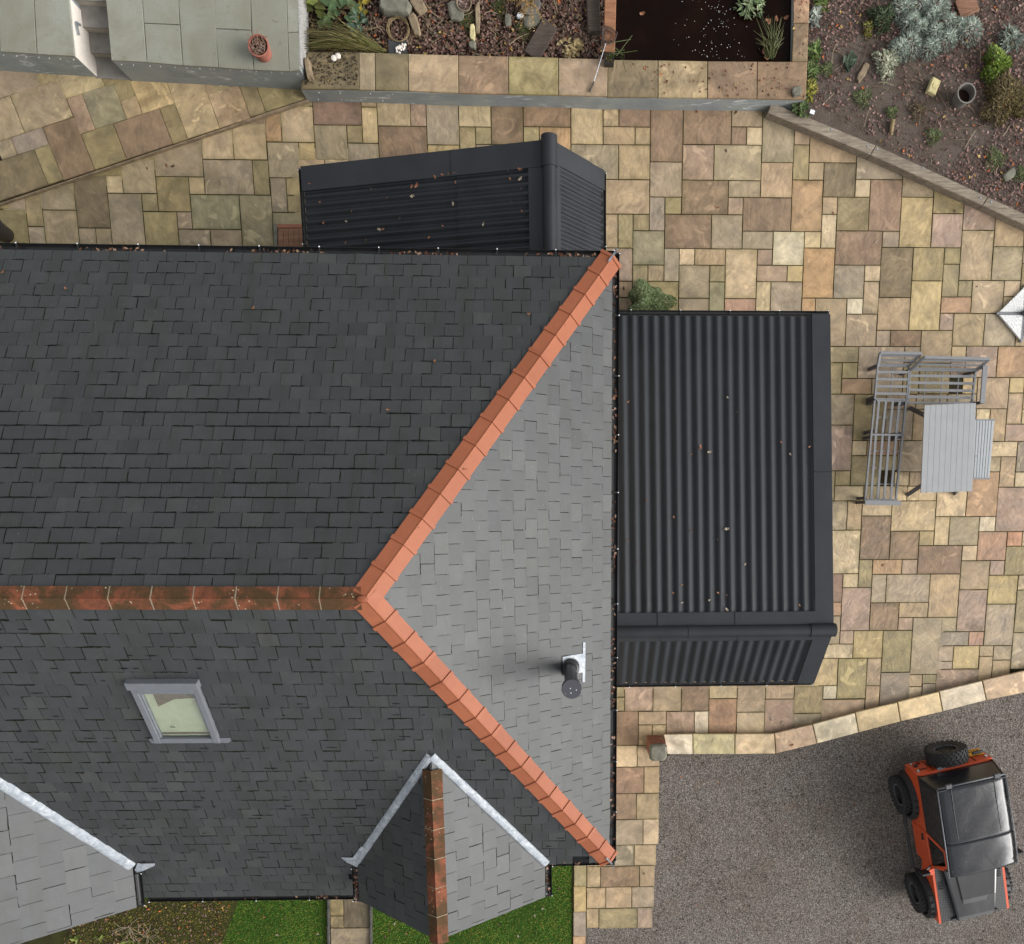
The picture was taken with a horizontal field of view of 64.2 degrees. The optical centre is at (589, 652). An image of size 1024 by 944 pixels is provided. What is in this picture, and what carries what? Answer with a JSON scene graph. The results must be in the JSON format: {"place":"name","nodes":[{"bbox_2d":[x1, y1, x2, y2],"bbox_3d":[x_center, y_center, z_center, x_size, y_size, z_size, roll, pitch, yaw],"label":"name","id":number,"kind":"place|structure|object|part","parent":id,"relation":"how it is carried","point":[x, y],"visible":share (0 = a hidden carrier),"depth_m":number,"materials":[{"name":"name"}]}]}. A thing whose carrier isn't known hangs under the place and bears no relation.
{"place":"outdoors","nodes":[
{"label":"outdoors","id":0,"kind":"place"},
{"bbox_2d":[0,71,309,206],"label":"paving","id":1,"kind":"structure","parent":0,"point":[57,130],"depth_m":14.52,"materials":[{"name":"stone"}]},
{"bbox_2d":[222,900,326,943],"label":"grass","id":2,"kind":"structure","parent":0,"point":[278,919],"depth_m":17.34,"materials":[{"name":"green plant"}]},
{"bbox_2d":[0,242,621,943],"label":"house","id":3,"kind":"structure","parent":0,"point":[290,606],"depth_m":10.66,"materials":[{"name":"stone"}]},
{"bbox_2d":[0,246,618,902],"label":"gutter leaves","id":4,"kind":"object","parent":3,"relation":"on","point":[568,254],"visible":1,"depth_m":11.71,"materials":[{"name":"brown plant"}]},
{"bbox_2d":[330,899,369,943],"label":"front path","id":5,"kind":"structure","parent":0,"point":[349,921],"depth_m":17.37,"materials":[{"name":"stone"}]},
{"bbox_2d":[327,900,329,943],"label":"rope edging","id":6,"kind":"object","parent":5,"relation":"on","point":[328,921],"visible":0.78,"depth_m":17.29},
{"bbox_2d":[369,906,372,943],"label":"rope edging","id":7,"kind":"object","parent":5,"relation":"on","point":[370,925],"visible":0.66,"depth_m":17.35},
{"bbox_2d":[136,866,571,943],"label":"lawn","id":8,"kind":"structure","parent":0,"point":[378,925],"depth_m":17.46,"materials":[{"name":"green plant"}]},
{"bbox_2d":[21,900,237,943],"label":"flower border","id":9,"kind":"object","parent":8,"relation":"on","point":[56,937],"depth_m":17.22,"materials":[{"name":"soil"}]},
{"bbox_2d":[68,935,79,943],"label":"seedling","id":10,"kind":"object","parent":9,"relation":"on","point":[75,938],"visible":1,"depth_m":17.14,"materials":[{"name":"green plant"}]},
{"bbox_2d":[120,939,133,943],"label":"seedling","id":11,"kind":"object","parent":9,"relation":"on","point":[125,942],"visible":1,"depth_m":17.21,"materials":[{"name":"green plant"}]},
{"bbox_2d":[113,918,144,940],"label":"bare twigs","id":12,"kind":"object","parent":9,"relation":"on","point":[130,927],"visible":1,"depth_m":17.19,"materials":[{"name":"brown plant"}]},
{"bbox_2d":[129,924,160,943],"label":"bare twigs","id":13,"kind":"object","parent":9,"relation":"on","point":[145,933],"visible":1,"depth_m":17.22,"materials":[{"name":"brown plant"}]},
{"bbox_2d":[64,903,229,943],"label":"leaf litter","id":14,"kind":"object","parent":9,"relation":"on","point":[159,927],"visible":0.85,"depth_m":17.20,"materials":[{"name":"plant"}]},
{"bbox_2d":[69,901,232,943],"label":"moss tufts","id":15,"kind":"object","parent":9,"relation":"on","point":[175,905],"visible":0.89,"depth_m":17.22,"materials":[{"name":"green plant"}]},
{"bbox_2d":[308,0,603,58],"bbox_3d":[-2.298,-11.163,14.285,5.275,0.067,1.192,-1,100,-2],"label":"leaf litter","id":16,"kind":"object","parent":0,"point":[493,23],"visible":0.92,"depth_m":14.32,"materials":[{"name":"brown plant"}]},
{"bbox_2d":[305,0,324,17],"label":"yellow bergenia","id":17,"kind":"object","parent":16,"relation":"on","point":[310,4],"visible":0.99,"depth_m":14.04,"materials":[{"name":"green plant"}]},
{"bbox_2d":[307,0,363,29],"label":"bergenia","id":18,"kind":"object","parent":16,"relation":"on","point":[332,5],"visible":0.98,"depth_m":14.07,"materials":[{"name":"green plant"}]},
{"bbox_2d":[304,1,387,52],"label":"dry grass","id":19,"kind":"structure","parent":16,"relation":"on","point":[353,40],"depth_m":14.07,"materials":[{"name":"green plant"}]},
{"bbox_2d":[346,7,368,35],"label":"blue green plant","id":20,"kind":"object","parent":16,"relation":"on","point":[363,18],"visible":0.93,"depth_m":14.14,"materials":[{"name":"green plant"}]},
{"bbox_2d":[357,0,369,19],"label":"yellow leaf plant","id":21,"kind":"object","parent":16,"relation":"on","point":[366,2],"visible":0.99,"depth_m":14.12,"materials":[{"name":"yellow plant"}]},
{"bbox_2d":[379,0,411,17],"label":"rock","id":22,"kind":"object","parent":16,"relation":"on","point":[391,8],"visible":1,"depth_m":14.05,"materials":[{"name":"grey stone"}]},
{"bbox_2d":[388,40,406,53],"bbox_3d":[-3.377,-10.658,14.263,0.320,0.055,0.222,-1,100,-2],"label":"slate tile","id":23,"kind":"object","parent":16,"relation":"on","point":[395,47],"visible":1,"depth_m":14.26,"materials":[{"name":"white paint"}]},
{"bbox_2d":[386,16,409,41],"bbox_3d":[-3.359,-10.941,14.204,0.408,0.068,0.430,-1,100,-2],"label":"twig ring","id":24,"kind":"object","parent":16,"relation":"on","point":[394,18],"visible":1,"depth_m":14.21,"materials":[{"name":"beige wicker"}]},
{"bbox_2d":[408,12,420,36],"bbox_3d":[-3.065,-11.030,14.242,0.152,0.094,0.392,-20,100,1],"label":"planter stone","id":25,"kind":"object","parent":16,"relation":"on","point":[414,22],"visible":1,"depth_m":14.20,"materials":[{"name":"beige stone"}]},
{"bbox_2d":[410,0,427,15],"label":"planter stone","id":26,"kind":"object","parent":16,"relation":"on","point":[419,7],"visible":1,"depth_m":14.16,"materials":[{"name":"beige stone"}]},
{"bbox_2d":[447,0,463,21],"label":"planter stone","id":27,"kind":"object","parent":16,"relation":"on","point":[456,13],"visible":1,"depth_m":14.20,"materials":[{"name":"grey stone"}]},
{"bbox_2d":[308,0,603,57],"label":"dead stems","id":28,"kind":"object","parent":16,"relation":"on","point":[469,27],"visible":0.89,"depth_m":14.30,"materials":[{"name":"brown plant"}]},
{"bbox_2d":[456,0,471,12],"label":"round bowl","id":29,"kind":"object","parent":16,"relation":"on","point":[466,4],"visible":1,"depth_m":14.17,"materials":[{"name":"stone"}]},
{"bbox_2d":[459,11,475,32],"bbox_3d":[-2.163,-11.114,14.268,0.322,0.072,0.388,-1,100,-2],"label":"moss cushion","id":30,"kind":"object","parent":16,"relation":"on","point":[463,25],"visible":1,"depth_m":14.27,"materials":[{"name":"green plant"}]},
{"bbox_2d":[470,24,474,40],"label":"planter stone","id":31,"kind":"object","parent":16,"relation":"on","point":[472,32],"visible":1,"depth_m":14.27,"materials":[{"name":"beige stone"}]},
{"bbox_2d":[469,41,475,49],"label":"planter stone","id":32,"kind":"object","parent":16,"relation":"on","point":[472,45],"visible":1,"depth_m":14.30,"materials":[{"name":"grey stone"}]},
{"bbox_2d":[475,2,479,33],"bbox_3d":[-1.968,-11.183,14.264,0.094,0.084,0.504,-1,100,-2],"label":"planter stone","id":33,"kind":"object","parent":16,"relation":"on","point":[477,14],"visible":1,"depth_m":14.23,"materials":[{"name":"beige stone"}]},
{"bbox_2d":[491,0,506,19],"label":"moss cushion","id":34,"kind":"object","parent":16,"relation":"on","point":[497,3],"visible":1,"depth_m":14.26,"materials":[{"name":"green plant"}]},
{"bbox_2d":[505,13,511,27],"bbox_3d":[-1.434,-11.156,14.290,0.116,0.083,0.207,-1,100,-2],"label":"planter stone","id":35,"kind":"object","parent":16,"relation":"on","point":[508,20],"visible":1,"depth_m":14.26,"materials":[{"name":"grey stone"}]},
{"bbox_2d":[517,12,523,18],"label":"planter stone","id":36,"kind":"object","parent":16,"relation":"on","point":[519,15],"visible":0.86,"depth_m":14.25,"materials":[{"name":"white stone"}]},
{"bbox_2d":[515,23,532,43],"bbox_3d":[-1.129,-10.996,14.327,0.325,0.072,0.357,-23,100,2],"label":"moss cushion","id":37,"kind":"object","parent":16,"relation":"on","point":[527,30],"visible":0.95,"depth_m":14.33,"materials":[{"name":"green plant"}]},
{"bbox_2d":[507,0,544,31],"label":"plant","id":38,"kind":"object","parent":16,"relation":"on","point":[530,7],"visible":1,"depth_m":14.12,"materials":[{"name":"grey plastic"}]},
{"bbox_2d":[523,13,540,28],"bbox_3d":[-1.011,-11.173,14.303,0.325,0.083,0.240,-10,100,0],"label":"planter stone","id":39,"kind":"object","parent":16,"relation":"on","point":[527,19],"visible":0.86,"depth_m":14.27,"materials":[{"name":"grey stone"}]},
{"bbox_2d":[524,18,556,56],"bbox_3d":[-0.864,-10.846,14.347,0.300,0.119,0.620,34,97,-7],"label":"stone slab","id":40,"kind":"object","parent":16,"relation":"on","point":[540,40],"visible":0.91,"depth_m":14.32,"materials":[{"name":"brown stone"}]},
{"bbox_2d":[556,37,583,57],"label":"straw plant","id":41,"kind":"object","parent":16,"relation":"on","point":[578,42],"visible":1,"depth_m":14.36,"materials":[{"name":"beige plant"}]},
{"bbox_2d":[586,0,600,35],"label":"dark sleeper","id":42,"kind":"object","parent":16,"relation":"on","point":[593,17],"visible":1,"depth_m":14.27,"materials":[{"name":"wood"}]},
{"bbox_2d":[0,57,1023,762],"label":"patio","id":43,"kind":"structure","parent":0,"point":[934,603],"depth_m":15.49,"materials":[{"name":"stone"}]},
{"bbox_2d":[0,220,13,242],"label":"black pot","id":44,"kind":"object","parent":43,"relation":"on","point":[6,234],"visible":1,"depth_m":14.63,"materials":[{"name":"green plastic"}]},
{"bbox_2d":[0,0,308,88],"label":"terrace","id":45,"kind":"structure","parent":43,"relation":"on","point":[173,39],"depth_m":13.73,"materials":[{"name":"grey stone"}]},
{"bbox_2d":[70,0,130,79],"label":"garden steps","id":46,"kind":"structure","parent":45,"relation":"attached to","point":[91,36],"depth_m":14.01,"materials":[{"name":"white concrete"}]},
{"bbox_2d":[247,30,271,62],"bbox_3d":[-5.540,-10.200,13.644,0.352,0.342,0.396,-1,100,-2],"label":"terracotta pot","id":47,"kind":"object","parent":45,"relation":"on","point":[259,47],"visible":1,"depth_m":13.56,"materials":[{"name":"orange ceramic"}]},
{"bbox_2d":[273,224,302,246],"bbox_3d":[-5.561,-7.612,15.030,0.605,0.030,0.639,-1,100,-2],"label":"boarded hatch","id":48,"kind":"object","parent":43,"relation":"on","point":[289,235],"visible":0.6,"depth_m":14.99,"materials":[{"name":"wood"}]},
{"bbox_2d":[3,0,808,110],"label":"raised planter","id":49,"kind":"object","parent":43,"relation":"on","point":[454,80],"visible":1,"depth_m":14.38,"materials":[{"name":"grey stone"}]},
{"bbox_2d":[304,57,313,81],"bbox_3d":[-4.876,-10.139,14.077,0.089,0.203,0.326,-6,100,-1],"label":"tan stone","id":50,"kind":"object","parent":49,"relation":"on","point":[309,71],"visible":1,"depth_m":14.01,"materials":[{"name":"beige stone"}]},
{"bbox_2d":[304,50,357,85],"bbox_3d":[-4.519,-10.215,14.157,0.955,0.051,0.554,-1,100,-2],"label":"coping moss","id":51,"kind":"object","parent":49,"relation":"on","point":[345,79],"visible":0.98,"depth_m":14.16,"materials":[{"name":"brown plant"}]},
{"bbox_2d":[589,26,617,91],"bbox_3d":[0.211,-10.410,14.240,0.270,0.158,1.032,18,99,-5],"label":"pond net","id":52,"kind":"object","parent":49,"relation":"on","point":[605,42],"visible":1,"depth_m":14.14,"materials":[{"name":"metal"}]},
{"bbox_2d":[603,0,615,54],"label":"timber beam","id":53,"kind":"structure","parent":49,"relation":"on","point":[609,13],"depth_m":14.13,"materials":[{"name":"brown wood"}]},
{"bbox_2d":[604,36,632,70],"bbox_3d":[0.556,-10.515,14.183,0.490,0.284,0.594,29,97,-7],"label":"potted plant","id":54,"kind":"object","parent":49,"relation":"on","point":[608,59],"visible":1,"depth_m":14.19,"materials":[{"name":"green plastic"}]},
{"bbox_2d":[632,0,810,97],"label":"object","id":55,"kind":"object","parent":49,"relation":"on","point":[744,67],"visible":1,"depth_m":14.41,"materials":[{"name":"brown plant"}]},
{"bbox_2d":[791,86,801,97],"bbox_3d":[3.707,-10.043,14.489,0.183,0.084,0.152,-16,100,0],"label":"pond stone","id":56,"kind":"object","parent":49,"relation":"on","point":[796,91],"visible":1,"depth_m":14.46,"materials":[{"name":"grey stone"}]},
{"bbox_2d":[298,132,606,250],"bbox_3d":[-2.164,-6.636,13.525,4.838,3.606,2.287,-1,100,-2],"label":"extension","id":57,"kind":"object","parent":43,"relation":"on","point":[557,199],"visible":0.64,"depth_m":12.28,"materials":[{"name":"black metal"}]},
{"bbox_2d":[628,278,677,315],"bbox_3d":[1.138,-6.572,15.222,0.929,0.565,0.760,26,98,-6],"label":"evergreen shrub","id":58,"kind":"object","parent":43,"relation":"on","point":[655,294],"visible":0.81,"depth_m":15.19,"materials":[{"name":"green plant"}]},
{"bbox_2d":[647,735,666,760],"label":"gate pillar","id":59,"kind":"structure","parent":43,"relation":"on","point":[656,748],"depth_m":16.23,"materials":[{"name":"stone"}]},
{"bbox_2d":[617,309,837,687],"bbox_3d":[1.898,-2.622,14.457,4.142,3.444,6.328,-1,100,-2],"label":"extension","id":60,"kind":"object","parent":43,"relation":"on","point":[757,488],"visible":0.83,"depth_m":13.26,"materials":[{"name":"black metal"}]},
{"bbox_2d":[663,671,1023,753],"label":"driveway wall","id":61,"kind":"structure","parent":43,"relation":"on","point":[861,720],"depth_m":16.88,"materials":[{"name":"beige stone"}]},
{"bbox_2d":[765,105,1023,230],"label":"sleeper edging","id":62,"kind":"object","parent":43,"relation":"on","point":[867,151],"visible":1,"depth_m":15.06,"materials":[{"name":"wood"}]},
{"bbox_2d":[798,0,1023,213],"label":"garden bed","id":63,"kind":"object","parent":43,"relation":"on","point":[828,117],"visible":0.57,"depth_m":14.87,"materials":[{"name":"soil"}]},
{"bbox_2d":[790,96,810,117],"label":"edge plant","id":64,"kind":"object","parent":63,"relation":"on","point":[802,107],"visible":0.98,"depth_m":14.72,"materials":[{"name":"green plant"}]},
{"bbox_2d":[806,78,818,103],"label":"edge plant","id":65,"kind":"object","parent":63,"relation":"on","point":[810,87],"visible":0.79,"depth_m":14.65,"materials":[{"name":"yellow plant"}]},
{"bbox_2d":[807,58,820,83],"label":"edge plant","id":66,"kind":"object","parent":63,"relation":"on","point":[812,70],"visible":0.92,"depth_m":14.61,"materials":[{"name":"green plant"}]},
{"bbox_2d":[808,37,822,62],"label":"edge plant","id":67,"kind":"object","parent":63,"relation":"on","point":[815,49],"visible":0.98,"depth_m":14.57,"materials":[{"name":"green plant"}]},
{"bbox_2d":[809,4,821,30],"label":"edge plant","id":68,"kind":"object","parent":63,"relation":"on","point":[815,12],"visible":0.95,"depth_m":14.46,"materials":[{"name":"white plant"}]},
{"bbox_2d":[813,0,829,11],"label":"edge plant","id":69,"kind":"object","parent":63,"relation":"on","point":[819,2],"visible":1,"depth_m":14.46,"materials":[{"name":"green plant"}]},
{"bbox_2d":[819,60,833,78],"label":"green tuft","id":70,"kind":"object","parent":63,"relation":"on","point":[826,66],"visible":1,"depth_m":14.69,"materials":[{"name":"green plant"}]},
{"bbox_2d":[843,50,857,71],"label":"broad leaf plant","id":71,"kind":"object","parent":63,"relation":"on","point":[849,60],"visible":1,"depth_m":14.67,"materials":[{"name":"green plant"}]},
{"bbox_2d":[856,63,868,82],"bbox_3d":[4.968,-10.553,14.739,0.120,0.054,0.363,28,98,-7],"label":"flat stone","id":72,"kind":"object","parent":63,"relation":"on","point":[862,72],"visible":1,"depth_m":14.72,"materials":[{"name":"beige stone"}]},
{"bbox_2d":[852,87,872,110],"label":"green tuft","id":73,"kind":"object","parent":63,"relation":"on","point":[864,96],"visible":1,"depth_m":14.79,"materials":[{"name":"green plant"}]},
{"bbox_2d":[861,20,873,41],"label":"yellow plant","id":74,"kind":"object","parent":63,"relation":"on","point":[869,28],"visible":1,"depth_m":14.59,"materials":[{"name":"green plant"}]},
{"bbox_2d":[866,2,897,35],"bbox_3d":[5.277,-11.421,14.501,0.538,0.282,0.580,-30,100,3],"label":"dark green plant","id":75,"kind":"object","parent":63,"relation":"on","point":[887,17],"visible":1,"depth_m":14.52,"materials":[{"name":"green plant"}]},
{"bbox_2d":[872,47,901,83],"bbox_3d":[5.427,-10.685,14.669,0.513,0.214,0.610,-23,100,2],"label":"pale shrub","id":76,"kind":"object","parent":63,"relation":"on","point":[887,54],"visible":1,"depth_m":14.66,"materials":[{"name":"white plant"}]},
{"bbox_2d":[884,106,898,118],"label":"green tuft","id":77,"kind":"object","parent":63,"relation":"on","point":[891,112],"visible":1,"depth_m":14.85,"materials":[{"name":"green plant"}]},
{"bbox_2d":[889,119,894,135],"bbox_3d":[5.561,-9.658,14.897,0.087,0.096,0.256,-1,100,-2],"label":"short log","id":78,"kind":"object","parent":63,"relation":"on","point":[892,122],"visible":1,"depth_m":14.88,"materials":[{"name":"beige wood"}]},
{"bbox_2d":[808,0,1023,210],"bbox_3d":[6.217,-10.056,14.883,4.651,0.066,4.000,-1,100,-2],"label":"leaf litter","id":79,"kind":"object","parent":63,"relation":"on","point":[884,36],"visible":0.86,"depth_m":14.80,"materials":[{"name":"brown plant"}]},
{"bbox_2d":[808,0,1023,207],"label":"dead stems","id":80,"kind":"object","parent":63,"relation":"on","point":[918,85],"visible":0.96,"depth_m":14.81,"materials":[{"name":"brown plant"}]},
{"bbox_2d":[908,101,928,123],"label":"green tuft","id":81,"kind":"object","parent":63,"relation":"on","point":[921,110],"visible":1,"depth_m":14.86,"materials":[{"name":"green plant"}]},
{"bbox_2d":[925,77,940,96],"bbox_3d":[6.268,-10.329,14.783,0.179,0.124,0.250,19,98,-5],"label":"cream block","id":82,"kind":"object","parent":63,"relation":"on","point":[932,86],"depth_m":14.74,"materials":[{"name":"beige stone"}]},
{"bbox_2d":[925,127,943,146],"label":"green tuft","id":83,"kind":"object","parent":63,"relation":"on","point":[932,130],"visible":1,"depth_m":14.95,"materials":[{"name":"green plant"}]},
{"bbox_2d":[886,0,984,63],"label":"silver shrub","id":84,"kind":"object","parent":63,"relation":"on","point":[914,32],"visible":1,"depth_m":14.55,"materials":[{"name":"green plant"}]},
{"bbox_2d":[952,83,975,108],"bbox_3d":[6.797,-10.123,14.760,0.340,0.300,0.340,-1,100,-2],"label":"grey pot","id":85,"kind":"object","parent":63,"relation":"on","point":[964,95],"visible":1,"depth_m":14.73,"materials":[{"name":"ceramic"}]},
{"bbox_2d":[954,0,979,17],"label":"stepping stone","id":86,"kind":"object","parent":63,"relation":"on","point":[965,8],"visible":0.82,"depth_m":14.59,"materials":[{"name":"orange stone"}]},
{"bbox_2d":[983,145,1007,171],"bbox_3d":[7.524,-9.168,15.061,0.474,0.118,0.431,30,97,-7],"label":"green tuft","id":87,"kind":"object","parent":63,"relation":"on","point":[995,159],"visible":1,"depth_m":15.05,"materials":[{"name":"green plant"}]},
{"bbox_2d":[980,44,1013,83],"bbox_3d":[7.335,-10.677,14.660,0.608,0.378,0.578,38,96,-8],"label":"green shrub","id":88,"kind":"object","parent":63,"relation":"on","point":[997,56],"visible":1,"depth_m":14.66,"materials":[{"name":"green plant"}]},
{"bbox_2d":[978,68,1023,127],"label":"olive shrub","id":89,"kind":"object","parent":63,"relation":"on","point":[1017,92],"visible":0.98,"depth_m":14.77,"materials":[{"name":"green plant"}]},
{"bbox_2d":[1002,167,1015,181],"bbox_3d":[7.834,-8.922,15.122,0.265,0.074,0.166,-32,99,3],"label":"flat stone","id":90,"kind":"object","parent":63,"relation":"on","point":[1009,174],"visible":1,"depth_m":15.09,"materials":[{"name":"grey stone"}]},
{"bbox_2d":[996,23,1023,54],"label":"grey plant","id":91,"kind":"object","parent":63,"relation":"on","point":[1013,32],"visible":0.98,"depth_m":14.66,"materials":[{"name":"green plant"}]},
{"bbox_2d":[1012,165,1023,181],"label":"green tuft","id":92,"kind":"object","parent":63,"relation":"on","point":[1020,173],"visible":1,"depth_m":15.12,"materials":[{"name":"green plant"}]},
{"bbox_2d":[855,351,990,504],"bbox_3d":[6.428,-4.292,15.710,2.228,0.758,2.819,-1,100,-2],"label":"garden sofa","id":93,"kind":"object","parent":43,"relation":"on","point":[896,434],"visible":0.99,"depth_m":15.56,"materials":[{"name":"grey metal"}]},
{"bbox_2d":[905,403,975,496],"bbox_3d":[6.934,-3.952,15.824,1.259,0.713,1.760,-1,100,-2],"label":"garden table","id":94,"kind":"object","parent":43,"relation":"on","point":[948,447],"visible":1,"depth_m":15.47,"materials":[{"name":"white metal"}]},
{"bbox_2d":[973,419,994,478],"bbox_3d":[7.577,-3.994,15.971,0.536,0.433,1.141,-1,100,-2],"label":"garden bench","id":95,"kind":"object","parent":43,"relation":"on","point":[983,437],"visible":0.66,"depth_m":15.76,"materials":[{"name":"grey metal"}]},
{"bbox_2d":[996,287,1023,342],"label":"parasol","id":96,"kind":"object","parent":43,"relation":"on","point":[1010,313],"visible":1,"depth_m":15.71,"materials":[{"name":"white fabric"}]},
{"bbox_2d":[572,866,585,943],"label":"lawn edging","id":97,"kind":"object","parent":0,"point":[578,904],"visible":0.67,"depth_m":17.50,"materials":[{"name":"stone"}]},
{"bbox_2d":[586,721,659,928],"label":"side path","id":98,"kind":"structure","parent":0,"point":[620,894],"depth_m":17.37,"materials":[{"name":"stone"}]},
{"bbox_2d":[615,0,790,61],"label":"pond","id":99,"kind":"structure","parent":0,"point":[655,31],"depth_m":14.42,"materials":[{"name":"liquid"}]},
{"bbox_2d":[733,0,765,19],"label":"pond plant","id":100,"kind":"object","parent":99,"relation":"on","point":[749,7],"visible":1,"depth_m":14.28,"materials":[{"name":"green plant"}]},
{"bbox_2d":[753,15,783,58],"bbox_3d":[3.151,-10.916,14.375,0.555,0.240,0.593,-1,100,-2],"label":"pond rush","id":101,"kind":"object","parent":99,"relation":"on","point":[771,53],"visible":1,"depth_m":14.29,"materials":[{"name":"green plant"}]},
{"bbox_2d":[586,692,1023,943],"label":"gravel driveway","id":102,"kind":"structure","parent":0,"point":[745,820],"depth_m":17.50,"materials":[{"name":"grey gravel"}]},
{"bbox_2d":[888,740,1023,923],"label":"off road car","id":103,"kind":"object","parent":102,"relation":"on","point":[950,800],"visible":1,"depth_m":16.06,"materials":[{"name":"orange paint"}]},
{"bbox_3d":[6.902,3.975,16.459,0.160,1.229,0.788,-13,100,0],"label":"door","id":104,"kind":"part","parent":103,"relation":"part of","materials":[{"name":"orange paint"}]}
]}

